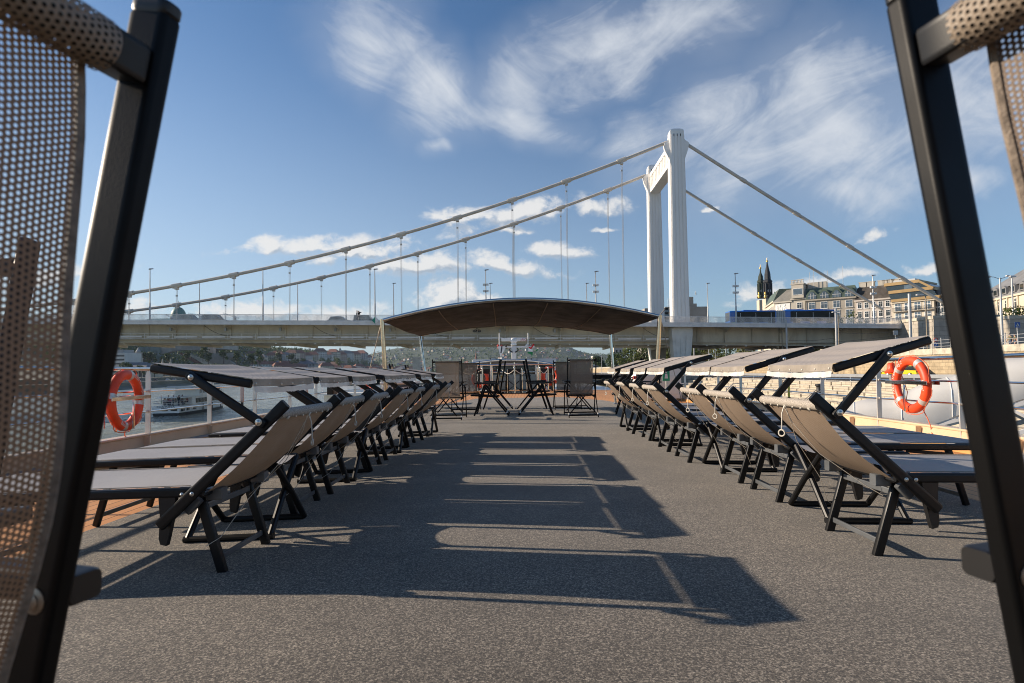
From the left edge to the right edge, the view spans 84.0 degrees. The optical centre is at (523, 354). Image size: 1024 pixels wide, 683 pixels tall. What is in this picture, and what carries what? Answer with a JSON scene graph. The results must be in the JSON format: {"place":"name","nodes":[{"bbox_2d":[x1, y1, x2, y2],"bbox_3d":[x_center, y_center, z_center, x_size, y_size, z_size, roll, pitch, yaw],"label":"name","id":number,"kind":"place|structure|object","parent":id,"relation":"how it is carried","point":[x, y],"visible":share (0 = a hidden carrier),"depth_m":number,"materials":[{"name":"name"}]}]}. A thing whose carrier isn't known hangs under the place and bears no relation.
{"place":"outdoors","nodes":[
{"label":"outdoors","id":0,"kind":"place"},
{"bbox_2d":[15,346,453,394],"bbox_3d":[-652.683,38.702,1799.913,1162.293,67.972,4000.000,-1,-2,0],"label":"bank","id":1,"kind":"structure","parent":0,"point":[160,383],"depth_m":413.89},
{"bbox_2d":[113,350,140,374],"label":"office block","id":2,"kind":"structure","parent":1,"relation":"on","point":[124,356],"depth_m":432.90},
{"bbox_2d":[116,362,162,376],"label":"riverside hall","id":3,"kind":"structure","parent":1,"relation":"on","point":[144,364],"depth_m":426.40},
{"bbox_2d":[139,346,235,364],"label":"castle terraces","id":4,"kind":"object","parent":1,"relation":"on","point":[217,358],"visible":0.76,"depth_m":560.49,"materials":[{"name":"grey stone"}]},
{"bbox_2d":[146,300,237,349],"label":"domed palace","id":5,"kind":"structure","parent":1,"relation":"on","point":[179,310],"depth_m":847.61,"materials":[{"name":"stone"}]},
{"bbox_2d":[27,315,380,373],"bbox_3d":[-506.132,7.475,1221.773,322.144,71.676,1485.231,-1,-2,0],"label":"hillside wood","id":6,"kind":"object","parent":1,"relation":"on","point":[279,348],"visible":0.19,"depth_m":931.45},
{"bbox_2d":[249,360,270,368],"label":"riverside house","id":7,"kind":"structure","parent":1,"relation":"on","point":[264,363],"depth_m":830.20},
{"bbox_2d":[297,360,317,367],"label":"riverside house","id":8,"kind":"structure","parent":1,"relation":"on","point":[311,364],"depth_m":894.95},
{"bbox_2d":[313,348,326,361],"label":"slope house","id":9,"kind":"structure","parent":1,"relation":"on","point":[322,352],"depth_m":1403.95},
{"bbox_2d":[318,362,333,371],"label":"riverside house","id":10,"kind":"structure","parent":1,"relation":"on","point":[329,365],"depth_m":999.12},
{"bbox_2d":[8,374,626,453],"bbox_3d":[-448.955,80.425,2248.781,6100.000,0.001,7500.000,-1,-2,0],"label":"river water","id":11,"kind":"structure","parent":0,"point":[225,411],"depth_m":120.87,"materials":[{"name":"liquid"}]},
{"bbox_2d":[108,409,219,423],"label":"boat wake","id":12,"kind":"object","parent":11,"relation":"on","point":[153,420],"visible":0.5,"depth_m":91.82,"materials":[{"name":"white liquid"}]},
{"bbox_2d":[152,383,223,416],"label":"sightseeing boat","id":13,"kind":"object","parent":11,"relation":"on","point":[196,396],"visible":0.48,"depth_m":103.56,"materials":[{"name":"white paint"}]},
{"bbox_2d":[317,379,382,401],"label":"river ship","id":14,"kind":"object","parent":11,"relation":"on","point":[359,391],"visible":0.12,"depth_m":65.91,"materials":[{"name":"white paint"}]},
{"bbox_2d":[412,357,421,369],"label":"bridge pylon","id":15,"kind":"object","parent":11,"relation":"in","point":[416,363],"visible":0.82,"depth_m":1150.06,"materials":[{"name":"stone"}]},
{"bbox_2d":[449,384,610,390],"bbox_3d":[0.163,4.626,15.368,10.400,6.210,63.000,-1,-2,0],"label":"ship hull","id":16,"kind":"object","parent":11,"relation":"on","point":[601,388],"depth_m":34.86,"materials":[{"name":"white paint"}]},
{"bbox_2d":[0,389,979,556],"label":"wooden deck","id":17,"kind":"structure","parent":16,"relation":"on","point":[971,489],"depth_m":4.33,"materials":[{"name":"orange wood"}]},
{"bbox_2d":[1,405,362,475],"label":"bulwark","id":18,"kind":"object","parent":17,"relation":"on","point":[139,440],"visible":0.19,"depth_m":7.43,"materials":[{"name":"beige paint"}]},
{"bbox_2d":[10,366,422,442],"bbox_3d":[-4.742,0.635,6.836,0.062,0.969,39.900,-1,-2,0],"label":"railing","id":19,"kind":"object","parent":18,"relation":"on","point":[148,410],"visible":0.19,"depth_m":7.20,"materials":[{"name":"metal"}]},
{"bbox_2d":[104,369,150,436],"bbox_3d":[-4.647,0.653,6.635,0.201,0.976,0.840,-1,-2,-8],"label":"lifebuoy","id":20,"kind":"object","parent":19,"relation":"hanging from","point":[116,421],"visible":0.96,"depth_m":6.58,"materials":[{"name":"orange plastic"}]},
{"bbox_2d":[380,381,419,403],"bbox_3d":[-3.536,1.092,16.376,0.980,0.635,0.880,-1,-2,0],"label":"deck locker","id":21,"kind":"object","parent":17,"relation":"on","point":[400,383],"visible":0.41,"depth_m":15.98,"materials":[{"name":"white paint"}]},
{"bbox_2d":[0,397,1013,682],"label":"deck carpet","id":22,"kind":"object","parent":17,"relation":"on","point":[534,541],"visible":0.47,"depth_m":2.38,"materials":[{"name":"carpet"}]},
{"bbox_2d":[0,237,40,527],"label":"folding armchair","id":23,"kind":"object","parent":22,"relation":"on","point":[15,341],"visible":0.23,"depth_m":1.01,"materials":[{"name":"black plastic"}]},
{"bbox_2d":[0,0,181,682],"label":"folding armchair","id":24,"kind":"object","parent":22,"relation":"on","point":[46,582],"visible":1,"depth_m":0.40,"materials":[{"name":"black plastic"}]},
{"bbox_2d":[0,363,340,572],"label":"sun lounger","id":25,"kind":"object","parent":22,"relation":"on","point":[245,475],"visible":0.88,"depth_m":2.56,"materials":[{"name":"fabric"}]},
{"bbox_2d":[92,366,367,526],"bbox_3d":[-1.952,0.563,3.761,1.744,0.948,0.738,-2,-2,-1],"label":"sun lounger","id":26,"kind":"object","parent":22,"relation":"on","point":[172,456],"visible":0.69,"depth_m":3.66,"materials":[{"name":"fabric"}]},
{"bbox_2d":[182,453,306,542],"bbox_3d":[-1.580,0.799,3.248,0.521,0.404,0.443,-2,-2,0],"label":"folding stool","id":27,"kind":"object","parent":22,"relation":"on","point":[274,518],"visible":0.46,"depth_m":3.21,"materials":[{"name":"metal"}]},
{"bbox_2d":[136,367,393,493],"bbox_3d":[-1.933,0.581,4.374,1.744,0.948,0.738,-2,-2,-1],"label":"sun lounger","id":28,"kind":"object","parent":22,"relation":"on","point":[373,401],"visible":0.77,"depth_m":4.32,"materials":[{"name":"fabric"}]},
{"bbox_2d":[208,368,417,468],"bbox_3d":[-1.913,0.608,5.312,1.744,0.948,0.738,-2,-2,1],"label":"sun lounger","id":29,"kind":"object","parent":22,"relation":"on","point":[397,397],"visible":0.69,"depth_m":5.13,"materials":[{"name":"fabric"}]},
{"bbox_2d":[297,427,372,483],"bbox_3d":[-1.610,0.849,4.857,0.521,0.404,0.443,-3,-2,1],"label":"folding stool","id":30,"kind":"object","parent":22,"relation":"on","point":[361,450],"visible":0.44,"depth_m":4.82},
{"bbox_2d":[248,368,428,459],"bbox_3d":[-1.905,0.627,5.957,1.744,0.948,0.738,-2,-2,0],"label":"sun lounger","id":31,"kind":"object","parent":22,"relation":"on","point":[416,393],"visible":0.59,"depth_m":5.92,"materials":[{"name":"metal"}]},
{"bbox_2d":[306,369,442,444],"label":"sun lounger","id":32,"kind":"object","parent":22,"relation":"on","point":[430,390],"visible":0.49,"depth_m":6.86,"materials":[{"name":"metal"}]},
{"bbox_2d":[357,414,409,454],"bbox_3d":[-1.594,0.896,6.447,0.521,0.404,0.443,-2,-2,-2],"label":"folding stool","id":33,"kind":"object","parent":22,"relation":"on","point":[403,430],"visible":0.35,"depth_m":6.43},
{"bbox_2d":[329,369,453,439],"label":"sun lounger","id":34,"kind":"object","parent":22,"relation":"on","point":[443,388],"visible":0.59,"depth_m":7.43,"materials":[{"name":"metal"}]},
{"bbox_2d":[398,405,437,436],"bbox_3d":[-1.513,0.943,8.126,0.521,0.404,0.443,-2,-2,0],"label":"folding stool","id":35,"kind":"object","parent":22,"relation":"on","point":[431,431],"visible":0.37,"depth_m":8.06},
{"bbox_2d":[430,381,466,415],"bbox_3d":[-1.608,0.917,11.928,0.710,0.679,1.240,-1,-2,0],"label":"folding table","id":36,"kind":"object","parent":22,"relation":"on","point":[450,410],"visible":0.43,"depth_m":11.43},
{"bbox_2d":[431,359,467,419],"bbox_3d":[-1.411,0.659,10.758,0.656,1.137,0.780,-1,-2,0],"label":"folding armchair","id":37,"kind":"object","parent":22,"relation":"on","point":[446,370],"visible":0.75,"depth_m":10.60,"materials":[{"name":"fabric"}]},
{"bbox_2d":[451,361,480,411],"bbox_3d":[-1.291,0.718,12.912,0.656,1.137,0.780,-1,-2,2],"label":"folding armchair","id":38,"kind":"object","parent":22,"relation":"on","point":[468,373],"visible":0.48,"depth_m":13.07,"materials":[{"name":"grey fabric"}]},
{"bbox_2d":[470,359,509,415],"bbox_3d":[-0.673,0.670,11.635,0.780,1.137,0.656,-1,-2,0],"label":"folding armchair","id":39,"kind":"object","parent":22,"relation":"on","point":[495,396],"visible":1,"depth_m":11.38,"materials":[{"name":"black plastic"}]},
{"bbox_2d":[480,361,512,409],"bbox_3d":[-0.642,0.728,13.584,0.780,1.137,0.656,-1,-2,-2],"label":"folding armchair","id":40,"kind":"object","parent":22,"relation":"on","point":[500,392],"visible":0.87,"depth_m":13.30,"materials":[{"name":"black plastic"}]},
{"bbox_2d":[359,297,681,421],"bbox_3d":[-0.023,0.150,12.470,6.663,2.198,4.809,-1,-2,0],"label":"awning","id":41,"kind":"object","parent":22,"relation":"on","point":[608,319],"visible":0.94,"depth_m":11.06,"materials":[{"name":"fabric"}]},
{"bbox_2d":[517,361,549,408],"bbox_3d":[0.232,0.716,13.584,0.780,1.137,0.656,-1,-2,2],"label":"folding armchair","id":42,"kind":"object","parent":22,"relation":"on","point":[529,389],"visible":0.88,"depth_m":13.31,"materials":[{"name":"black plastic"}]},
{"bbox_2d":[518,359,556,414],"bbox_3d":[0.271,0.657,11.635,0.780,1.137,0.656,-1,-2,0],"label":"folding armchair","id":43,"kind":"object","parent":22,"relation":"on","point":[532,395],"visible":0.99,"depth_m":11.36,"materials":[{"name":"black metal"}]},
{"bbox_2d":[552,360,581,409],"bbox_3d":[0.991,0.693,13.162,0.656,1.137,0.780,-1,-2,-3],"label":"folding armchair","id":44,"kind":"object","parent":22,"relation":"on","point":[563,371],"visible":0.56,"depth_m":13.32,"materials":[{"name":"grey fabric"}]},
{"bbox_2d":[562,357,598,417],"bbox_3d":[1.108,0.627,11.008,0.656,1.137,0.780,-1,-2,-2],"label":"folding armchair","id":45,"kind":"object","parent":22,"relation":"on","point":[579,388],"visible":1,"depth_m":10.86,"materials":[{"name":"grey fabric"}]},
{"bbox_2d":[562,380,600,413],"bbox_3d":[1.212,0.884,12.078,0.710,0.679,1.240,-1,-2,0],"label":"folding table","id":46,"kind":"object","parent":22,"relation":"on","point":[569,381],"visible":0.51,"depth_m":11.58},
{"bbox_2d":[619,401,657,429],"bbox_3d":[1.736,0.907,8.526,0.521,0.404,0.443,0,-2,-1],"label":"folding stool","id":47,"kind":"object","parent":22,"relation":"on","point":[623,414],"visible":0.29,"depth_m":8.52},
{"bbox_2d":[601,360,719,433],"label":"sun lounger","id":48,"kind":"object","parent":22,"relation":"on","point":[610,383],"visible":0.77,"depth_m":7.81,"materials":[{"name":"metal"}]},
{"bbox_2d":[651,409,702,445],"bbox_3d":[1.816,0.854,6.737,0.521,0.404,0.443,0,-2,2],"label":"folding stool","id":49,"kind":"object","parent":22,"relation":"on","point":[657,426],"visible":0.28,"depth_m":6.72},
{"bbox_2d":[614,358,764,441],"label":"sun lounger","id":50,"kind":"object","parent":22,"relation":"on","point":[624,386],"visible":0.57,"depth_m":7.14,"materials":[{"name":"metal"}]},
{"bbox_2d":[625,356,781,451],"bbox_3d":[2.044,0.537,6.244,1.744,1.024,0.738,0,-2,1],"label":"sun lounger","id":51,"kind":"object","parent":22,"relation":"on","point":[639,390],"visible":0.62,"depth_m":6.21,"materials":[{"name":"metal"}]},
{"bbox_2d":[638,354,836,463],"bbox_3d":[2.052,0.516,5.545,1.744,1.024,0.738,0,-2,-1],"label":"sun lounger","id":52,"kind":"object","parent":22,"relation":"on","point":[656,390],"visible":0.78,"depth_m":5.32,"materials":[{"name":"metal"}]},
{"bbox_2d":[702,420,777,471],"bbox_3d":[1.915,0.805,5.058,0.521,0.404,0.443,0,-2,-2],"label":"folding stool","id":53,"kind":"object","parent":22,"relation":"on","point":[719,461],"visible":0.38,"depth_m":5.05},
{"bbox_2d":[675,350,921,483],"bbox_3d":[2.167,0.487,4.550,1.744,1.024,0.738,0,-2,1],"label":"sun lounger","id":54,"kind":"object","parent":22,"relation":"on","point":[696,396],"visible":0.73,"depth_m":4.50,"materials":[{"name":"fabric"}]},
{"bbox_2d":[701,346,969,505],"bbox_3d":[2.171,0.469,3.935,1.744,1.024,0.738,0,-2,0],"label":"sun lounger","id":55,"kind":"object","parent":22,"relation":"on","point":[764,440],"visible":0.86,"depth_m":3.74,"materials":[{"name":"fabric"}]},
{"bbox_2d":[788,443,912,523],"bbox_3d":[1.939,0.755,3.408,0.521,0.404,0.443,0,-2,0],"label":"folding stool","id":56,"kind":"object","parent":22,"relation":"on","point":[823,504],"visible":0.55,"depth_m":3.38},
{"bbox_2d":[751,335,1023,555],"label":"sun lounger","id":57,"kind":"object","parent":22,"relation":"on","point":[851,466],"visible":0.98,"depth_m":2.68,"materials":[{"name":"fabric"}]},
{"bbox_2d":[885,0,1023,682],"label":"folding armchair","id":58,"kind":"object","parent":22,"relation":"on","point":[931,43],"visible":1,"depth_m":0.44,"materials":[{"name":"black plastic"}]},
{"bbox_2d":[475,368,552,390],"bbox_3d":[-0.613,1.191,26.877,4.106,1.029,0.065,-1,-2,0],"label":"railing","id":59,"kind":"object","parent":17,"relation":"on","point":[521,384],"visible":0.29,"depth_m":26.86,"materials":[{"name":"metal"}]},
{"bbox_2d":[481,367,548,391],"bbox_3d":[-1.033,1.095,24.593,4.302,1.078,2.349,-1,-2,9],"label":"hatch barrier","id":60,"kind":"object","parent":17,"relation":"on","point":[537,373],"visible":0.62,"depth_m":23.93,"materials":[{"name":"metal"}]},
{"bbox_2d":[631,369,681,398],"bbox_3d":[4.112,0.788,17.773,1.300,1.120,1.220,-1,-2,0],"label":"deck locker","id":61,"kind":"object","parent":17,"relation":"on","point":[674,391],"visible":0.16,"depth_m":17.16,"materials":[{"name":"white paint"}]},
{"bbox_2d":[675,392,1023,453],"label":"bulwark","id":62,"kind":"object","parent":17,"relation":"on","point":[867,420],"visible":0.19,"depth_m":7.38,"materials":[{"name":"beige paint"}]},
{"bbox_2d":[629,353,1023,437],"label":"railing","id":63,"kind":"object","parent":62,"relation":"on","point":[879,398],"visible":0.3,"depth_m":7.92,"materials":[{"name":"metal"}]},
{"bbox_2d":[884,360,895,379],"bbox_3d":[4.883,0.215,7.555,0.156,0.273,0.160,-2,-2,39],"label":"rescue light","id":64,"kind":"object","parent":63,"relation":"hanging from","point":[890,368],"visible":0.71,"depth_m":7.53,"materials":[{"name":"plastic"}]},
{"bbox_2d":[885,355,939,433],"bbox_3d":[4.863,0.495,7.126,0.201,0.976,0.840,-1,-2,3],"label":"lifebuoy","id":65,"kind":"object","parent":63,"relation":"hanging from","point":[926,382],"visible":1,"depth_m":7.03,"materials":[{"name":"orange plastic"},{"name":"silver reflective tape"},{"name":"orange rope"}]},
{"bbox_2d":[468,359,554,390],"bbox_3d":[-0.653,1.620,30.748,4.740,2.765,4.635,-1,-2,0],"label":"wheelhouse awning","id":66,"kind":"object","parent":16,"relation":"on","point":[514,361],"visible":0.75,"depth_m":30.47,"materials":[{"name":"metal"}]},
{"bbox_2d":[472,333,555,389],"bbox_3d":[-0.550,0.970,36.188,4.902,4.588,5.998,-1,-2,0],"label":"wheelhouse","id":67,"kind":"object","parent":16,"relation":"on","point":[513,341],"visible":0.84,"depth_m":33.96,"materials":[{"name":"white paint"}]},
{"bbox_2d":[493,365,512,389],"bbox_3d":[-1.216,1.313,33.971,1.201,1.686,0.050,-1,-2,0],"label":"window","id":68,"kind":"structure","parent":67,"relation":"in","point":[495,368],"depth_m":33.96,"materials":[{"name":"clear glass"}]},
{"bbox_2d":[515,365,534,389],"bbox_3d":[0.102,1.304,33.971,1.183,1.668,0.050,-1,-2,0],"label":"window","id":69,"kind":"structure","parent":67,"relation":"in","point":[531,367],"depth_m":33.96,"materials":[{"name":"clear glass"}]},
{"bbox_2d":[675,361,710,384],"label":"stone pier","id":70,"kind":"structure","parent":11,"relation":"in","point":[687,377],"depth_m":91.75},
{"bbox_2d":[1,128,941,360],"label":"suspension bridge","id":71,"kind":"structure","parent":70,"relation":"on","point":[684,336],"depth_m":99.02,"materials":[{"name":"metal"}]},
{"bbox_2d":[149,268,152,319],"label":"lamp post","id":72,"kind":"object","parent":71,"relation":"on","point":[150,295],"visible":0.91,"depth_m":96.92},
{"bbox_2d":[262,268,265,319],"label":"lamp post","id":73,"kind":"object","parent":71,"relation":"on","point":[262,296],"visible":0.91,"depth_m":96.88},
{"bbox_2d":[732,273,738,321],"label":"lamp post","id":74,"kind":"object","parent":71,"relation":"on","point":[735,292],"visible":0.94,"depth_m":96.79,"materials":[{"name":"metal"}]},
{"bbox_2d":[725,309,834,323],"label":"articulated bus","id":75,"kind":"object","parent":71,"relation":"on","point":[747,315],"visible":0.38,"depth_m":102.48,"materials":[{"name":"blue paint"}]},
{"bbox_2d":[788,330,908,344],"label":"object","id":76,"kind":"object","parent":71,"relation":"hanging from","point":[851,340],"visible":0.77,"depth_m":84.90,"materials":[{"name":"black"}]},
{"bbox_2d":[870,275,876,317],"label":"lamp post","id":77,"kind":"object","parent":71,"relation":"on","point":[873,293],"visible":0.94,"depth_m":96.79,"materials":[{"name":"metal"}]},
{"bbox_3d":[14.039,4.150,13.901,15.164,7.900,8.550,-1,-2,0],"label":"landing stage","id":78,"kind":"object","parent":11,"relation":"in","visible":0},
{"bbox_2d":[845,358,1023,434],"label":"covered gangway","id":79,"kind":"object","parent":78,"relation":"on","point":[942,414],"visible":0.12,"depth_m":12.76,"materials":[{"name":"metal"}]},
{"bbox_2d":[371,347,627,372],"bbox_3d":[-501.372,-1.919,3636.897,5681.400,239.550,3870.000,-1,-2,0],"label":"hills","id":80,"kind":"structure","parent":0,"point":[564,353],"depth_m":3037.90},
{"bbox_2d":[370,347,608,371],"bbox_3d":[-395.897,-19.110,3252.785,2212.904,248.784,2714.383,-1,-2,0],"label":"wood","id":81,"kind":"object","parent":80,"relation":"on","point":[485,348],"visible":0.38,"depth_m":2976.87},
{"bbox_2d":[0,0,1023,357],"label":"sky","id":82,"kind":"structure","parent":0,"point":[290,129],"materials":[{"name":"blue"}]},
{"bbox_2d":[637,291,707,360],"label":"terraced hotel","id":83,"kind":"structure","parent":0,"point":[699,313],"depth_m":236.58,"materials":[{"name":"grey concrete"}]},
{"bbox_2d":[562,373,936,381],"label":"quay road","id":84,"kind":"structure","parent":0,"point":[797,378],"depth_m":73.64,"materials":[{"name":"asphalt"}]},
{"bbox_2d":[605,351,622,372],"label":"quay tree","id":85,"kind":"object","parent":84,"relation":"on","point":[617,355],"visible":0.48,"depth_m":298.93,"materials":[{"name":"green plant"}]},
{"bbox_2d":[615,348,637,364],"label":"quay tree","id":86,"kind":"object","parent":84,"relation":"on","point":[623,361],"visible":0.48,"depth_m":209.10,"materials":[{"name":"green plant"}]},
{"bbox_2d":[624,348,648,362],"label":"quay tree","id":87,"kind":"object","parent":84,"relation":"on","point":[640,355],"visible":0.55,"depth_m":188.81,"materials":[{"name":"green plant"}]},
{"bbox_2d":[599,372,955,381],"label":"guard rail","id":88,"kind":"object","parent":84,"relation":"on","point":[934,376],"visible":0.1,"depth_m":49.05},
{"bbox_2d":[593,344,1023,374],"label":"quay wall","id":89,"kind":"structure","parent":84,"relation":"on","point":[941,367],"depth_m":68.67,"materials":[{"name":"stone"}]},
{"bbox_2d":[878,332,1023,350],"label":"iron fence","id":90,"kind":"object","parent":89,"relation":"on","point":[1005,342],"visible":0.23,"depth_m":58.74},
{"bbox_2d":[683,377,1023,434],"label":"quay steps","id":91,"kind":"structure","parent":84,"relation":"on","point":[841,388],"depth_m":53.79,"materials":[{"name":"stone"}]},
{"bbox_2d":[881,365,918,373],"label":"parked car","id":92,"kind":"object","parent":84,"relation":"on","point":[910,369],"visible":0.16,"depth_m":68.42,"materials":[{"name":"yellow paint"}]},
{"bbox_2d":[757,266,763,352],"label":"church spire","id":93,"kind":"structure","parent":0,"point":[760,289],"depth_m":273.84,"materials":[{"name":"black stone"}]},
{"bbox_2d":[762,260,774,357],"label":"church spire","id":94,"kind":"structure","parent":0,"point":[767,289],"depth_m":261.91,"materials":[{"name":"black stone"}]},
{"bbox_2d":[992,269,1023,315],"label":"slate roof palace","id":95,"kind":"structure","parent":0,"point":[1018,289],"depth_m":140.59,"materials":[{"name":"beige stone"}]},
{"label":"upper quay road","id":96,"kind":"structure","parent":0,"visible":0},
{"bbox_2d":[591,355,605,366],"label":"quay tree","id":97,"kind":"object","parent":96,"relation":"on","point":[598,361],"visible":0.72,"depth_m":376.83,"materials":[{"name":"green plant"}]},
{"bbox_2d":[705,348,725,359],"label":"quay tree","id":98,"kind":"object","parent":96,"relation":"on","point":[711,351],"visible":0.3,"depth_m":178.46,"materials":[{"name":"green plant"}]},
{"bbox_2d":[764,288,790,353],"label":"side house","id":99,"kind":"structure","parent":96,"relation":"on","point":[770,304],"depth_m":198.62,"materials":[{"name":"beige paint"}]},
{"bbox_2d":[773,290,791,349],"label":"corner house","id":100,"kind":"structure","parent":96,"relation":"on","point":[783,301],"depth_m":192.71,"materials":[{"name":"grey paint"}]},
{"bbox_2d":[790,279,807,309],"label":"bay house","id":101,"kind":"structure","parent":96,"relation":"on","point":[798,294],"depth_m":188.51,"materials":[{"name":"grey paint"}]},
{"bbox_2d":[805,266,856,323],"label":"dormer house","id":102,"kind":"structure","parent":96,"relation":"on","point":[822,295],"depth_m":183.38,"materials":[{"name":"beige paint"}]},
{"bbox_2d":[834,308,837,345],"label":"tram pole","id":103,"kind":"object","parent":96,"relation":"on","point":[836,334],"visible":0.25,"depth_m":90.04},
{"bbox_2d":[854,278,899,322],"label":"old roof house","id":104,"kind":"structure","parent":96,"relation":"on","point":[864,309],"depth_m":176.61,"materials":[{"name":"paint"}]},
{"bbox_2d":[820,315,999,351],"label":"stone abutment","id":105,"kind":"object","parent":96,"relation":"on","point":[936,326],"visible":0.14,"depth_m":89.26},
{"bbox_2d":[908,293,911,341],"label":"tram pole","id":106,"kind":"object","parent":96,"relation":"on","point":[909,315],"visible":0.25,"depth_m":75.06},
{"bbox_2d":[884,278,940,319],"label":"penthouse block","id":107,"kind":"structure","parent":96,"relation":"on","point":[899,291],"depth_m":168.08,"materials":[{"name":"beige paint"}]},
{"bbox_2d":[936,290,943,314],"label":"pale house","id":108,"kind":"structure","parent":96,"relation":"on","point":[939,309],"depth_m":163.29,"materials":[{"name":"beige paint"}]},
{"bbox_2d":[990,275,1015,344],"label":"street lamp","id":109,"kind":"object","parent":96,"relation":"on","point":[1001,322],"visible":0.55,"depth_m":64.11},
{"bbox_2d":[997,315,1023,344],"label":"stone abutment","id":110,"kind":"object","parent":96,"relation":"on","point":[1009,321],"visible":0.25,"depth_m":84.14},
{"bbox_2d":[1003,305,1023,315],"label":"hedge","id":111,"kind":"object","parent":110,"relation":"on","point":[1007,310],"visible":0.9,"depth_m":85.47,"materials":[{"name":"green plant"}]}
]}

